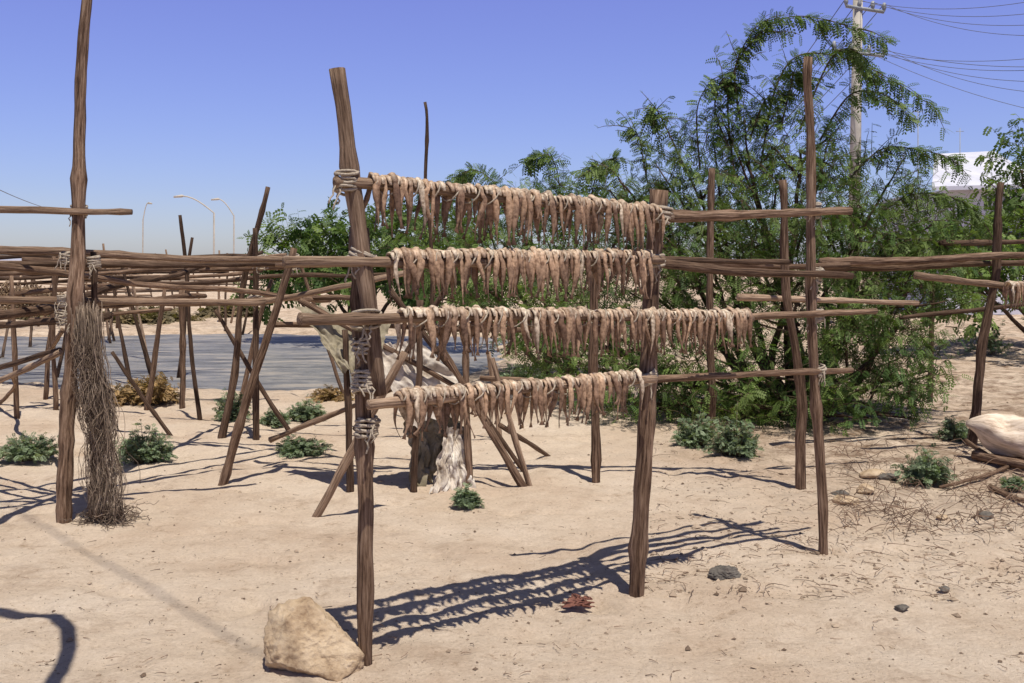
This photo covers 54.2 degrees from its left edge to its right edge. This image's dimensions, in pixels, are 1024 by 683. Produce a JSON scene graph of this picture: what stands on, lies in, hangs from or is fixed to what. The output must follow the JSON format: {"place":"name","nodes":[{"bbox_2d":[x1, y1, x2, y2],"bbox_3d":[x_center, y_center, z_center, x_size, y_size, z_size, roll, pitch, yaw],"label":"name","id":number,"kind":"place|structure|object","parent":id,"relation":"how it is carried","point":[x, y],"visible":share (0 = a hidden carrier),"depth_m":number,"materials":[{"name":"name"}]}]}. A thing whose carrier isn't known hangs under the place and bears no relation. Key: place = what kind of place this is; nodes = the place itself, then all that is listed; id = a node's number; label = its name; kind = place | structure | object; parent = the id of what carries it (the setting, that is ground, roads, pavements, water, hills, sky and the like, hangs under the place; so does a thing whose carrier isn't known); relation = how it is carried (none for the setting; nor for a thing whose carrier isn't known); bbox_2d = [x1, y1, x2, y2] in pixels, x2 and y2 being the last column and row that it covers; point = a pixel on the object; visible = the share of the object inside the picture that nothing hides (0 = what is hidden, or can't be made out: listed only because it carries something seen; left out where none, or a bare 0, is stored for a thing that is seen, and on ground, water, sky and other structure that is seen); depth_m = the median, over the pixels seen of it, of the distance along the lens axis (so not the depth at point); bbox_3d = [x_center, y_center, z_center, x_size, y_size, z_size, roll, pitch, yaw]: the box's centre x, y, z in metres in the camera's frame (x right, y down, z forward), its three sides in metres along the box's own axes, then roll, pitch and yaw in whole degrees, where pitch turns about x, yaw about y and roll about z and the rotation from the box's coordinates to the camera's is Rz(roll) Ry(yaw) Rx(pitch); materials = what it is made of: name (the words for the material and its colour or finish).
{"place":"outdoors","nodes":[
{"label":"outdoors","id":0,"kind":"place"},
{"bbox_2d":[0,333,507,390],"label":"tidal water","id":1,"kind":"structure","parent":0,"point":[296,362],"depth_m":17.18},
{"bbox_2d":[0,259,220,357],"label":"drying rack","id":2,"kind":"object","parent":1,"relation":"on","point":[134,290],"visible":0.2,"depth_m":17.53,"materials":[{"name":"brown wood"}]},
{"bbox_2d":[28,243,208,346],"bbox_3d":[-8.753,-0.985,20.774,6.673,2.085,2.284,0,5,0],"label":"drying rack","id":3,"kind":"object","parent":1,"relation":"on","point":[110,332],"visible":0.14,"depth_m":20.57,"materials":[{"name":"brown wood"}]},
{"bbox_2d":[0,237,243,383],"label":"drying rack","id":4,"kind":"object","parent":1,"relation":"on","point":[123,346],"visible":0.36,"depth_m":14.30,"materials":[{"name":"brown wood"}]},
{"bbox_2d":[0,253,266,334],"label":"drying rack","id":5,"kind":"object","parent":1,"relation":"on","point":[225,312],"visible":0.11,"depth_m":23.47,"materials":[{"name":"brown wood"}]},
{"bbox_2d":[3,257,804,263],"bbox_3d":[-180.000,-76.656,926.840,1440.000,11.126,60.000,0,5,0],"label":"distant hills","id":6,"kind":"structure","parent":0,"point":[18,259],"depth_m":896.99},
{"bbox_2d":[0,267,1023,682],"bbox_3d":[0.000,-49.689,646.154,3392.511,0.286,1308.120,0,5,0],"label":"ground","id":7,"kind":"structure","parent":0,"point":[544,511],"depth_m":5.47,"materials":[{"name":"beige sand"}]},
{"bbox_2d":[6,304,49,319],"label":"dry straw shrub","id":8,"kind":"object","parent":7,"relation":"on","point":[23,318],"visible":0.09,"depth_m":28.01,"materials":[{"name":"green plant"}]},
{"bbox_2d":[0,430,58,463],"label":"saltbush shrub","id":9,"kind":"object","parent":7,"relation":"on","point":[26,449],"visible":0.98,"depth_m":8.04,"materials":[{"name":"green plant"}]},
{"bbox_2d":[59,494,155,530],"bbox_3d":[-2.466,1.044,6.141,0.577,0.139,0.485,0,5,0],"label":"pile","id":10,"kind":"object","parent":7,"relation":"on","point":[106,521],"visible":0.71,"depth_m":6.11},
{"bbox_2d":[23,249,200,308],"bbox_3d":[-13.773,-1.752,30.367,8.573,2.091,2.068,0,5,0],"label":"drying rack","id":11,"kind":"object","parent":7,"relation":"on","point":[150,288],"visible":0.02,"depth_m":30.40,"materials":[{"name":"brown wood"}]},
{"bbox_2d":[0,250,240,322],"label":"drying rack","id":12,"kind":"object","parent":7,"relation":"on","point":[231,319],"visible":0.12,"depth_m":26.55,"materials":[{"name":"brown wood"}]},
{"bbox_2d":[108,380,136,406],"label":"dry straw shrub","id":13,"kind":"object","parent":7,"relation":"on","point":[120,398],"visible":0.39,"depth_m":11.19,"materials":[{"name":"brown plant"}]},
{"bbox_2d":[0,253,286,418],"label":"drying rack","id":14,"kind":"object","parent":7,"relation":"on","point":[54,289],"visible":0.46,"depth_m":10.82,"materials":[{"name":"brown wood"}]},
{"bbox_2d":[0,280,65,309],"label":"fishing net","id":15,"kind":"object","parent":14,"relation":"hanging from","point":[4,290],"visible":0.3,"depth_m":12.94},
{"bbox_2d":[142,202,151,252],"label":"street lamp","id":16,"kind":"object","parent":7,"relation":"on","point":[143,226],"visible":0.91,"depth_m":74.54,"materials":[{"name":"metal"}]},
{"bbox_2d":[115,419,178,465],"bbox_3d":[-2.944,0.801,7.970,0.506,0.382,0.389,-2,5,-25],"label":"saltbush shrub","id":17,"kind":"object","parent":7,"relation":"on","point":[140,450],"visible":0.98,"depth_m":7.93,"materials":[{"name":"green plant"}]},
{"bbox_2d":[114,364,179,405],"bbox_3d":[-4.029,0.519,11.281,0.709,0.484,0.683,3,5,32],"label":"dry straw shrub","id":18,"kind":"object","parent":7,"relation":"on","point":[163,392],"visible":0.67,"depth_m":11.19,"materials":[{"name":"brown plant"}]},
{"bbox_2d":[98,306,209,324],"bbox_3d":[-9.673,-0.506,26.768,2.970,0.995,2.199,1,5,15],"label":"dry straw shrub","id":19,"kind":"object","parent":7,"relation":"on","point":[169,317],"visible":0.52,"depth_m":26.17,"materials":[{"name":"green plant"}]},
{"bbox_2d":[0,0,331,523],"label":"drying rack","id":20,"kind":"object","parent":7,"relation":"on","point":[73,258],"visible":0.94,"depth_m":6.09,"materials":[{"name":"brown wood"}]},
{"bbox_2d":[65,314,107,443],"bbox_3d":[-2.560,0.219,6.020,0.235,0.800,0.162,-1,5,-13],"label":"twig bundle","id":21,"kind":"object","parent":20,"relation":"hanging from","point":[76,343],"visible":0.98,"depth_m":6.00,"materials":[{"name":"brown wood"}]},
{"bbox_2d":[71,293,139,523],"bbox_3d":[-2.458,0.409,6.052,0.361,1.405,0.188,-1,5,-11],"label":"twig bundle","id":22,"kind":"object","parent":20,"relation":"hanging from","point":[102,480],"visible":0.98,"depth_m":6.04,"materials":[{"name":"brown wood"}]},
{"bbox_2d":[173,195,214,285],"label":"street lamp","id":23,"kind":"object","parent":7,"relation":"on","point":[178,196],"visible":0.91,"depth_m":54.61,"materials":[{"name":"metal"}]},
{"bbox_2d":[211,198,234,285],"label":"street lamp","id":24,"kind":"object","parent":7,"relation":"on","point":[233,227],"visible":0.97,"depth_m":65.58,"materials":[{"name":"metal"}]},
{"bbox_2d":[193,306,259,317],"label":"dry straw shrub","id":25,"kind":"object","parent":7,"relation":"on","point":[208,310],"visible":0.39,"depth_m":29.18,"materials":[{"name":"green plant"}]},
{"bbox_2d":[211,387,251,421],"bbox_3d":[-2.820,0.623,10.143,0.451,0.381,0.371,-1,5,-17],"label":"saltbush shrub","id":26,"kind":"object","parent":7,"relation":"on","point":[234,412],"visible":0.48,"depth_m":10.09,"materials":[{"name":"green plant"}]},
{"bbox_2d":[259,407,290,428],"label":"saltbush shrub","id":27,"kind":"object","parent":7,"relation":"on","point":[271,419],"visible":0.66,"depth_m":9.80,"materials":[{"name":"green plant"}]},
{"bbox_2d":[111,186,481,485],"bbox_3d":[-2.107,-0.223,9.088,2.979,2.343,4.785,-3,5,-32],"label":"drying rack","id":28,"kind":"object","parent":7,"relation":"on","point":[254,386],"visible":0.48,"depth_m":8.96,"materials":[{"name":"brown wood"}]},
{"bbox_2d":[275,434,332,457],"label":"saltbush shrub","id":29,"kind":"object","parent":7,"relation":"on","point":[292,447],"visible":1,"depth_m":8.25,"materials":[{"name":"green plant"}]},
{"bbox_2d":[284,393,326,421],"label":"saltbush shrub","id":30,"kind":"object","parent":7,"relation":"on","point":[300,413],"visible":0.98,"depth_m":10.08,"materials":[{"name":"green plant"}]},
{"bbox_2d":[263,596,363,681],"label":"sandstone boulder","id":31,"kind":"object","parent":7,"relation":"on","point":[306,635],"visible":0.88,"depth_m":3.92,"materials":[{"name":"beige stone"}]},
{"bbox_2d":[305,384,354,402],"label":"dry straw shrub","id":32,"kind":"object","parent":7,"relation":"on","point":[327,393],"visible":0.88,"depth_m":11.53,"materials":[{"name":"brown plant"}]},
{"bbox_2d":[342,659,359,668],"bbox_3d":[-0.665,1.276,3.947,0.115,0.058,0.089,-3,5,-30],"label":"sandstone rock","id":33,"kind":"object","parent":7,"relation":"on","point":[347,664],"visible":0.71,"depth_m":3.92,"materials":[{"name":"beige stone"}]},
{"bbox_2d":[229,192,508,333],"bbox_3d":[-2.726,-1.478,20.008,6.649,3.167,3.402,4,6,40],"label":"mesquite tree","id":34,"kind":"object","parent":7,"relation":"on","point":[308,238],"visible":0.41,"depth_m":20.16,"materials":[{"name":"green plant"}]},
{"bbox_2d":[268,102,582,516],"bbox_3d":[-0.824,-0.521,7.785,2.423,3.171,2.948,-3,5,-30],"label":"pole trestle","id":35,"kind":"object","parent":7,"relation":"on","point":[346,464],"visible":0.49,"depth_m":7.08,"materials":[{"name":"brown wood"}]},
{"bbox_2d":[293,305,390,373],"bbox_3d":[-1.217,0.009,7.031,0.696,0.530,0.439,0,5,0],"label":"hanging canvas","id":36,"kind":"object","parent":35,"relation":"hanging from","point":[331,339],"visible":0.45,"depth_m":7.03,"materials":[{"name":"beige fabric"}]},
{"bbox_2d":[382,340,458,426],"bbox_3d":[-0.628,0.290,7.079,0.807,0.616,0.302,-2,5,-24],"label":"hanging sackcloth","id":37,"kind":"object","parent":35,"relation":"hanging from","point":[405,377],"visible":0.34,"depth_m":7.11,"materials":[{"name":"beige fabric"}]},
{"bbox_2d":[403,415,463,486],"bbox_3d":[-0.567,0.751,7.244,0.478,0.602,0.188,-2,5,-24],"label":"hanging canvas","id":38,"kind":"object","parent":35,"relation":"hanging from","point":[430,448],"visible":0.37,"depth_m":7.22,"materials":[{"name":"fabric"}]},
{"bbox_2d":[429,427,475,493],"bbox_3d":[-0.447,0.860,7.106,0.365,0.515,0.206,-2,5,-27],"label":"animal hide","id":39,"kind":"object","parent":35,"relation":"hanging from","point":[451,468],"visible":0.84,"depth_m":7.11},
{"bbox_2d":[450,483,484,509],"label":"saltbush shrub","id":40,"kind":"object","parent":7,"relation":"on","point":[465,497],"visible":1,"depth_m":6.55,"materials":[{"name":"green plant"}]},
{"bbox_2d":[0,399,1023,682],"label":"pebbles","id":41,"kind":"object","parent":7,"relation":"on","point":[672,593],"visible":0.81,"depth_m":5.15,"materials":[{"name":"beige stone"}]},
{"bbox_2d":[2,424,1023,676],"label":"twig litter","id":42,"kind":"object","parent":7,"relation":"on","point":[956,476],"visible":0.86,"depth_m":6.24,"materials":[{"name":"brown wood"}]},
{"bbox_2d":[499,362,546,378],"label":"saltbush shrub","id":43,"kind":"object","parent":7,"relation":"on","point":[506,373],"visible":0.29,"depth_m":13.00,"materials":[{"name":"green plant"}]},
{"bbox_2d":[370,146,681,375],"bbox_3d":[-0.026,-1.094,14.275,4.473,3.295,3.449,4,6,43],"label":"mesquite tree","id":44,"kind":"object","parent":7,"relation":"on","point":[463,177],"visible":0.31,"depth_m":13.85,"materials":[{"name":"green plant"}]},
{"bbox_2d":[560,593,594,607],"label":"succulent plant","id":45,"kind":"object","parent":7,"relation":"on","point":[574,599],"visible":1,"depth_m":4.64,"materials":[{"name":"plant"}]},
{"bbox_2d":[282,56,877,665],"bbox_3d":[0.515,-0.084,4.720,3.437,2.743,0.529,-3,6,-36],"label":"fish drying rack","id":46,"kind":"object","parent":7,"relation":"on","point":[648,326],"visible":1,"depth_m":4.19,"materials":[{"name":"brown wood"}]},
{"bbox_2d":[671,411,720,450],"bbox_3d":[1.606,0.779,8.711,0.416,0.364,0.406,2,5,26],"label":"saltbush shrub","id":47,"kind":"object","parent":7,"relation":"on","point":[691,434],"visible":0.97,"depth_m":8.67,"materials":[{"name":"green plant"}]},
{"bbox_2d":[707,565,741,580],"bbox_3d":[1.078,1.187,5.104,0.178,0.107,0.129,0,5,0],"label":"dark stone","id":48,"kind":"object","parent":7,"relation":"on","point":[721,572],"visible":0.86,"depth_m":5.06,"materials":[{"name":"grey stone"}]},
{"bbox_2d":[701,401,765,457],"bbox_3d":[1.857,0.721,8.234,0.437,0.463,0.461,4,6,39],"label":"saltbush shrub","id":49,"kind":"object","parent":7,"relation":"on","point":[736,443],"visible":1,"depth_m":8.20,"materials":[{"name":"green plant"}]},
{"bbox_2d":[479,6,1000,436],"bbox_3d":[2.152,-1.263,10.246,5.523,4.295,3.169,1,5,16],"label":"mesquite tree","id":50,"kind":"object","parent":7,"relation":"on","point":[774,395],"visible":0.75,"depth_m":10.12,"materials":[{"name":"green plant"}]},
{"bbox_2d":[588,168,919,489],"bbox_3d":[1.409,-0.222,7.814,2.482,2.534,2.265,-3,5,-31],"label":"drying rack","id":51,"kind":"object","parent":7,"relation":"on","point":[786,298],"visible":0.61,"depth_m":7.11,"materials":[{"name":"brown wood"}]},
{"bbox_2d":[619,0,1023,308],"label":"utility pole","id":52,"kind":"object","parent":7,"relation":"on","point":[857,8],"visible":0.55,"depth_m":24.85,"materials":[{"name":"concrete"}]},
{"bbox_2d":[830,490,849,494],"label":"stone","id":53,"kind":"object","parent":7,"relation":"on","point":[841,492],"visible":0.59,"depth_m":6.88,"materials":[{"name":"grey stone"}]},
{"bbox_2d":[832,494,860,504],"bbox_3d":[2.237,1.061,6.656,0.190,0.074,0.132,-2,5,-19],"label":"stone","id":54,"kind":"object","parent":7,"relation":"on","point":[840,500],"visible":0.69,"depth_m":6.63,"materials":[{"name":"stone"}]},
{"bbox_2d":[856,483,875,493],"bbox_3d":[2.482,1.035,7.019,0.134,0.078,0.096,1,5,14],"label":"stone","id":55,"kind":"object","parent":7,"relation":"on","point":[868,487],"visible":0.82,"depth_m":6.99,"materials":[{"name":"stone"}]},
{"bbox_2d":[859,468,885,478],"bbox_3d":[2.689,1.002,7.455,0.216,0.103,0.157,0,5,0],"label":"stone","id":56,"kind":"object","parent":7,"relation":"on","point":[873,473],"visible":0.77,"depth_m":7.41,"materials":[{"name":"stone"}]},
{"bbox_2d":[877,473,895,480],"bbox_3d":[2.781,1.008,7.401,0.186,0.068,0.126,-1,5,-12],"label":"stone","id":57,"kind":"object","parent":7,"relation":"on","point":[883,475],"visible":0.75,"depth_m":7.36,"materials":[{"name":"grey stone"}]},
{"bbox_2d":[894,604,908,611],"bbox_3d":[1.804,1.231,4.633,0.063,0.029,0.056,3,6,37],"label":"stone","id":58,"kind":"object","parent":7,"relation":"on","point":[902,607],"visible":1,"depth_m":4.62,"materials":[{"name":"grey stone"}]},
{"bbox_2d":[914,111,921,222],"bbox_3d":[11.198,-4.840,27.703,0.243,3.208,0.035,0,5,0],"label":"utility pole","id":59,"kind":"object","parent":7,"relation":"on","point":[917,155],"visible":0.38,"depth_m":27.66,"materials":[{"name":"metal"}]},
{"bbox_2d":[818,182,1023,445],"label":"drying rack","id":60,"kind":"object","parent":7,"relation":"on","point":[1014,290],"visible":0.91,"depth_m":8.52,"materials":[{"name":"brown wood"}]},
{"bbox_2d":[890,443,959,487],"bbox_3d":[2.998,0.887,7.243,0.429,0.318,0.352,-2,5,-23],"label":"saltbush shrub","id":61,"kind":"object","parent":7,"relation":"on","point":[926,469],"visible":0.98,"depth_m":7.17,"materials":[{"name":"green plant"}]},
{"bbox_2d":[936,514,947,519],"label":"stone","id":62,"kind":"object","parent":7,"relation":"on","point":[944,516],"visible":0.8,"depth_m":6.25,"materials":[{"name":"stone"}]},
{"bbox_2d":[938,585,949,591],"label":"stone","id":63,"kind":"object","parent":7,"relation":"on","point":[947,588],"visible":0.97,"depth_m":4.89,"materials":[{"name":"grey stone"}]},
{"bbox_2d":[932,415,967,441],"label":"saltbush shrub","id":64,"kind":"object","parent":7,"relation":"on","point":[951,427],"visible":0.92,"depth_m":8.98,"materials":[{"name":"green plant"}]},
{"bbox_2d":[890,114,1023,344],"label":"mesquite tree","id":65,"kind":"object","parent":7,"relation":"on","point":[1012,205],"visible":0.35,"depth_m":17.79,"materials":[{"name":"green plant"}]},
{"bbox_2d":[939,438,1023,502],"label":"driftwood branches","id":66,"kind":"object","parent":7,"relation":"on","point":[1005,462],"visible":0.91,"depth_m":7.66,"materials":[{"name":"brown wood"}]},
{"bbox_2d":[977,511,993,520],"bbox_3d":[2.963,1.096,6.267,0.104,0.068,0.084,-3,5,-30],"label":"stone","id":67,"kind":"object","parent":7,"relation":"on","point":[986,513],"visible":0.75,"depth_m":6.25,"materials":[{"name":"grey stone"}]},
{"bbox_2d":[964,321,1016,355],"bbox_3d":[8.250,-0.068,17.245,0.764,0.648,0.754,4,6,40],"label":"saltbush shrub","id":68,"kind":"object","parent":7,"relation":"on","point":[991,345],"visible":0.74,"depth_m":17.15,"materials":[{"name":"green plant"}]},
{"bbox_2d":[966,413,1023,457],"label":"rock","id":69,"kind":"object","parent":7,"relation":"on","point":[998,434],"visible":1,"depth_m":7.84,"materials":[{"name":"beige stone"}]},
{"bbox_2d":[999,474,1023,490],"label":"saltbush shrub","id":70,"kind":"object","parent":7,"relation":"on","point":[1015,481],"visible":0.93,"depth_m":7.02,"materials":[{"name":"green plant"}]},
{"bbox_2d":[0,0,1023,257],"label":"sky","id":71,"kind":"structure","parent":0,"point":[203,101],"materials":[{"name":"blue"}]},
{"bbox_2d":[879,189,1023,314],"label":"walls","id":72,"kind":"structure","parent":0,"point":[978,197],"depth_m":30.52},
{"bbox_2d":[932,151,1023,190],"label":"sloping roof","id":73,"kind":"structure","parent":72,"relation":"on","point":[974,175],"depth_m":30.82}
]}

